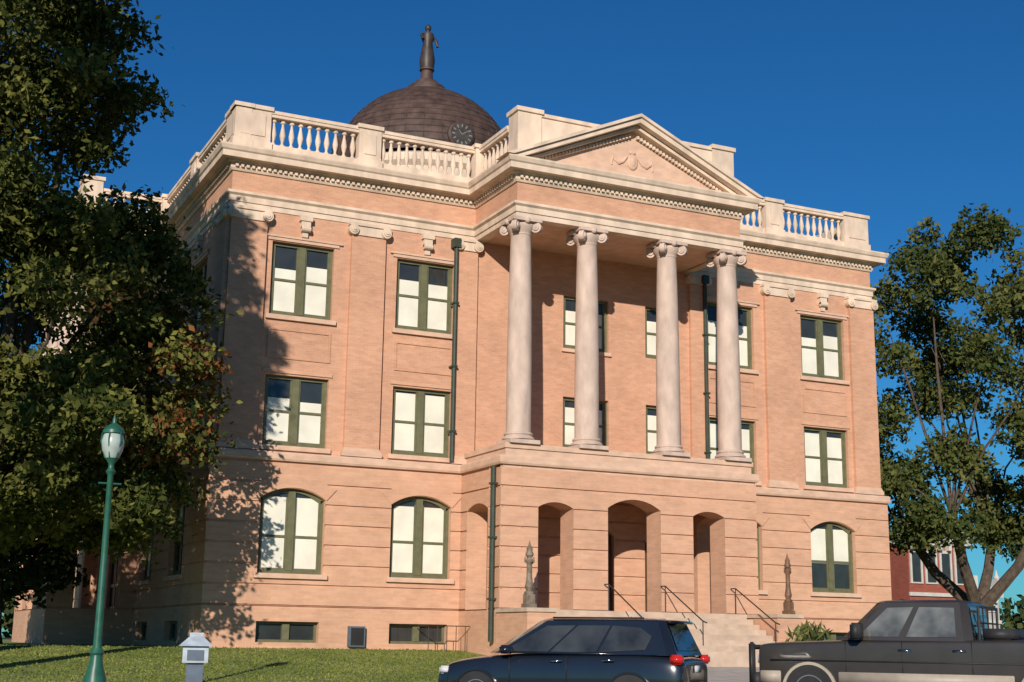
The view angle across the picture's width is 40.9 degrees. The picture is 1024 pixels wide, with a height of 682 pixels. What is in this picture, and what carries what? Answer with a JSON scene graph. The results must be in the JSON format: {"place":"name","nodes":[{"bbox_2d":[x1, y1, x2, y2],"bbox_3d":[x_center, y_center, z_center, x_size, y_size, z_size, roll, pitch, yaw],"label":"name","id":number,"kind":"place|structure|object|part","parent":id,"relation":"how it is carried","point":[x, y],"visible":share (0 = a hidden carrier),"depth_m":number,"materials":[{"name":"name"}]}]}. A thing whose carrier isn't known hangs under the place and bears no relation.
{"place":"outdoors","nodes":[
{"label":"outdoors","id":0,"kind":"place"},
{"bbox_2d":[0,635,487,681],"bbox_3d":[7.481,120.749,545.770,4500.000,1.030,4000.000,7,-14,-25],"label":"ground","id":1,"kind":"structure","parent":0,"point":[8,641],"depth_m":33.43,"materials":[{"name":"green plant"}]},
{"bbox_2d":[0,0,22,4],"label":"tree","id":2,"kind":"object","parent":1,"relation":"on","point":[9,1],"visible":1,"depth_m":27.24,"materials":[{"name":"green plant"}]},
{"bbox_2d":[0,424,100,643],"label":"tree","id":3,"kind":"object","parent":1,"relation":"on","point":[33,572],"visible":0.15,"depth_m":42.42,"materials":[{"name":"green plant"}]},
{"bbox_2d":[0,0,242,564],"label":"tree","id":4,"kind":"object","parent":1,"relation":"on","point":[49,400],"visible":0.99,"depth_m":34.70,"materials":[{"name":"green plant"}]},
{"bbox_2d":[12,24,891,666],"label":"courthouse","id":5,"kind":"structure","parent":1,"relation":"on","point":[622,368],"depth_m":43.96,"materials":[{"name":"beige brick"}]},
{"bbox_2d":[109,551,117,608],"bbox_3d":[-15.182,8.880,52.608,0.060,2.900,1.900,7,-14,-25],"label":"door","id":6,"kind":"structure","parent":5,"relation":"in","point":[114,565],"depth_m":52.92,"materials":[{"name":"brown wood"}]},
{"bbox_2d":[141,622,146,639],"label":"window","id":7,"kind":"structure","parent":5,"relation":"in","point":[144,624],"depth_m":47.30,"materials":[{"name":"black glass"}]},
{"bbox_2d":[144,530,153,579],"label":"window","id":8,"kind":"structure","parent":5,"relation":"in","point":[147,575],"depth_m":47.68,"materials":[{"name":"black glass"}]},
{"bbox_2d":[169,621,177,640],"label":"window","id":9,"kind":"structure","parent":5,"relation":"in","point":[173,627],"depth_m":43.20,"materials":[{"name":"black glass"}]},
{"bbox_2d":[173,498,185,574],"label":"window","id":10,"kind":"structure","parent":5,"relation":"in","point":[178,549],"depth_m":43.64,"materials":[{"name":"black glass"}]},
{"bbox_2d":[186,388,198,453],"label":"window","id":11,"kind":"structure","parent":5,"relation":"in","point":[190,405],"depth_m":44.59,"materials":[{"name":"green paint"}]},
{"bbox_2d":[194,262,206,329],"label":"window","id":12,"kind":"structure","parent":5,"relation":"in","point":[204,268],"depth_m":45.31,"materials":[{"name":"green paint"}]},
{"bbox_2d":[255,621,316,642],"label":"window","id":13,"kind":"structure","parent":5,"relation":"in","point":[266,631],"depth_m":40.32,"materials":[{"name":"black glass"}]},
{"bbox_2d":[257,489,323,574],"bbox_3d":[-6.631,5.685,40.957,2.000,2.520,0.120,7,-14,-25],"label":"window","id":14,"kind":"structure","parent":5,"relation":"in","point":[291,520],"depth_m":40.96,"materials":[{"name":"white glass"}]},
{"bbox_2d":[262,375,326,448],"bbox_3d":[-6.651,2.179,41.874,2.000,2.160,0.120,7,-14,-25],"label":"window","id":15,"kind":"structure","parent":5,"relation":"in","point":[294,414],"depth_m":41.88,"materials":[{"name":"white glass"}]},
{"bbox_2d":[269,242,332,319],"bbox_3d":[-6.594,-1.830,42.755,2.000,2.330,0.120,7,-14,-25],"label":"window","id":16,"kind":"structure","parent":5,"relation":"in","point":[301,276],"depth_m":42.77,"materials":[{"name":"white glass"}]},
{"bbox_2d":[389,624,443,644],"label":"window","id":17,"kind":"structure","parent":5,"relation":"in","point":[398,633],"depth_m":42.04,"materials":[{"name":"grey glass"}]},
{"bbox_2d":[389,497,448,578],"bbox_3d":[-2.922,6.119,42.698,2.000,2.520,0.120,7,-14,-25],"label":"window","id":18,"kind":"structure","parent":5,"relation":"in","point":[419,525],"depth_m":42.71,"materials":[{"name":"white glass"}]},
{"bbox_2d":[391,387,449,457],"bbox_3d":[-2.942,2.614,43.615,2.000,2.160,0.120,7,-14,-25],"label":"window","id":19,"kind":"structure","parent":5,"relation":"in","point":[420,418],"depth_m":43.62,"materials":[{"name":"white glass"}]},
{"bbox_2d":[395,259,452,333],"bbox_3d":[-2.885,-1.395,44.495,2.000,2.330,0.120,7,-14,-25],"label":"window","id":20,"kind":"structure","parent":5,"relation":"in","point":[423,290],"depth_m":44.52,"materials":[{"name":"white glass"}]},
{"bbox_2d":[521,540,536,607],"bbox_3d":[0.489,6.570,38.700,0.326,1.879,0.326,7,-14,-25],"label":"bronze lamp standard","id":21,"kind":"object","parent":5,"relation":"on","point":[528,597],"visible":1,"depth_m":38.57,"materials":[{"name":"beige stone"}]},
{"bbox_2d":[563,296,606,352],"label":"window","id":22,"kind":"structure","parent":5,"relation":"in","point":[569,311],"depth_m":46.86,"materials":[{"name":"white glass"}]},
{"bbox_2d":[563,397,606,446],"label":"window","id":23,"kind":"structure","parent":5,"relation":"in","point":[568,403],"depth_m":46.10,"materials":[{"name":"white glass"}]},
{"bbox_2d":[608,533,610,610],"bbox_3d":[2.445,7.450,44.964,1.900,2.900,0.060,7,-14,-25],"label":"door","id":24,"kind":"structure","parent":5,"relation":"in","point":[609,536],"depth_m":45.31,"materials":[{"name":"brown wood"}]},
{"bbox_2d":[645,541,646,611],"bbox_3d":[4.919,7.887,46.094,1.200,2.600,0.060,7,-14,-25],"label":"door","id":25,"kind":"structure","parent":5,"relation":"in","point":[646,541],"depth_m":45.84,"materials":[{"name":"brown wood"}]},
{"bbox_2d":[645,307,655,358],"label":"window","id":26,"kind":"structure","parent":5,"relation":"in","point":[650,313],"depth_m":48.06,"materials":[{"name":"white glass"}]},
{"bbox_2d":[646,405,656,453],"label":"window","id":27,"kind":"structure","parent":5,"relation":"in","point":[651,441],"depth_m":47.33,"materials":[{"name":"white glass"}]},
{"bbox_2d":[707,303,751,368],"bbox_3d":[7.792,-0.145,49.505,2.000,2.330,0.120,7,-14,-25],"label":"window","id":28,"kind":"structure","parent":5,"relation":"in","point":[744,314],"depth_m":49.66,"materials":[{"name":"white glass"}]},
{"bbox_2d":[709,418,754,473],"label":"window","id":29,"kind":"structure","parent":5,"relation":"in","point":[747,427],"depth_m":48.93,"materials":[{"name":"white glass"}]},
{"bbox_2d":[756,526,759,589],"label":"window","id":30,"kind":"structure","parent":5,"relation":"in","point":[757,539],"depth_m":48.03,"materials":[{"name":"green paint"}]},
{"bbox_2d":[782,554,794,613],"bbox_3d":[8.546,7.514,42.481,0.288,1.879,0.288,7,-14,-25],"label":"bronze lamp standard","id":31,"kind":"object","parent":5,"relation":"on","point":[788,605],"visible":0.99,"depth_m":42.35,"materials":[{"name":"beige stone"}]},
{"bbox_2d":[800,316,842,379],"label":"window","id":32,"kind":"structure","parent":5,"relation":"in","point":[821,343],"depth_m":51.29,"materials":[{"name":"white glass"}]},
{"bbox_2d":[804,427,846,487],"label":"window","id":33,"kind":"structure","parent":5,"relation":"in","point":[825,449],"depth_m":50.39,"materials":[{"name":"white glass"}]},
{"bbox_2d":[817,632,846,639],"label":"window","id":34,"kind":"structure","parent":5,"relation":"in","point":[834,635],"depth_m":48.92,"materials":[{"name":"green paint"}]},
{"bbox_2d":[811,522,853,592],"bbox_3d":[11.464,7.804,49.447,2.000,2.520,0.120,7,-14,-25],"label":"window","id":35,"kind":"structure","parent":5,"relation":"in","point":[831,543],"depth_m":49.48,"materials":[{"name":"glass"}]},
{"bbox_2d":[2,592,1023,637],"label":"distant trees","id":36,"kind":"object","parent":1,"relation":"on","point":[1015,620],"depth_m":195.05,"materials":[{"name":"green plant"}]},
{"bbox_2d":[785,619,836,641],"bbox_3d":[8.803,9.006,40.464,2.028,1.674,2.046,-7,-15,32],"label":"shrub","id":37,"kind":"object","parent":1,"relation":"on","point":[800,634],"visible":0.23,"depth_m":40.28,"materials":[{"name":"green plant"}]},
{"bbox_2d":[889,532,970,599],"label":"street building","id":38,"kind":"structure","parent":1,"relation":"on","point":[912,578],"depth_m":96.10,"materials":[{"name":"red brick"}]},
{"bbox_2d":[909,549,923,583],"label":"window","id":39,"kind":"structure","parent":38,"relation":"in","point":[916,565],"depth_m":95.66,"materials":[{"name":"glass"}]},
{"bbox_2d":[925,550,938,583],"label":"window","id":40,"kind":"structure","parent":38,"relation":"in","point":[929,579],"depth_m":96.08,"materials":[{"name":"white glass"}]},
{"bbox_2d":[939,551,952,580],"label":"window","id":41,"kind":"structure","parent":38,"relation":"in","point":[945,559],"depth_m":96.90,"materials":[{"name":"glass"}]},
{"bbox_2d":[953,551,963,584],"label":"window","id":42,"kind":"structure","parent":38,"relation":"in","point":[958,579],"depth_m":97.21,"materials":[{"name":"white glass"}]},
{"bbox_2d":[870,203,1023,616],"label":"tree","id":43,"kind":"object","parent":1,"relation":"on","point":[922,525],"visible":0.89,"depth_m":55.38,"materials":[{"name":"green plant"}]},
{"bbox_2d":[973,571,1003,628],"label":"street building","id":44,"kind":"structure","parent":1,"relation":"on","point":[996,578],"depth_m":104.54,"materials":[{"name":"white paint"}]},
{"bbox_2d":[0,0,1023,634],"label":"sky","id":45,"kind":"structure","parent":0,"point":[898,114],"materials":[{"name":"blue"}]},
{"bbox_2d":[707,667,759,681],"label":"path","id":46,"kind":"structure","parent":0,"point":[728,674],"depth_m":36.92,"materials":[{"name":"concrete"}]},
{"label":"pavement","id":47,"kind":"structure","parent":0,"visible":0},
{"bbox_2d":[83,415,125,681],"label":"street lamp","id":48,"kind":"object","parent":47,"relation":"on","point":[113,441],"visible":1,"depth_m":24.05,"materials":[{"name":"green metal"}]},
{"label":"road","id":49,"kind":"structure","parent":0,"visible":0},
{"bbox_2d":[179,633,212,681],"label":"kerbside post","id":50,"kind":"object","parent":49,"relation":"on","point":[195,651],"visible":1,"depth_m":21.79,"materials":[{"name":"grey stone"}]},
{"bbox_2d":[438,617,709,681],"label":"parked car","id":51,"kind":"object","parent":49,"relation":"on","point":[598,649],"visible":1,"depth_m":23.71,"materials":[{"name":"blue paint"}]},
{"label":"side window","id":52,"kind":"part","parent":51,"relation":"part of","materials":[{"name":"black glass"}]},
{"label":"side window","id":53,"kind":"part","parent":51,"relation":"part of","materials":[{"name":"black glass"}]},
{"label":"side window","id":54,"kind":"part","parent":51,"relation":"part of","materials":[{"name":"black glass"}]},
{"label":"rear window","id":55,"kind":"part","parent":51,"relation":"part of","materials":[{"name":"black glass"}]},
{"bbox_2d":[749,599,1023,681],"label":"pickup truck","id":56,"kind":"object","parent":49,"relation":"on","point":[901,640],"visible":1,"depth_m":24.67,"materials":[{"name":"grey paint"}]},
{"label":"side window","id":57,"kind":"part","parent":56,"relation":"part of","materials":[{"name":"grey glass"}]},
{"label":"side window","id":58,"kind":"part","parent":56,"relation":"part of","materials":[{"name":"grey glass"}]},
{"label":"rear window","id":59,"kind":"part","parent":56,"relation":"part of","materials":[{"name":"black glass"}]}
]}

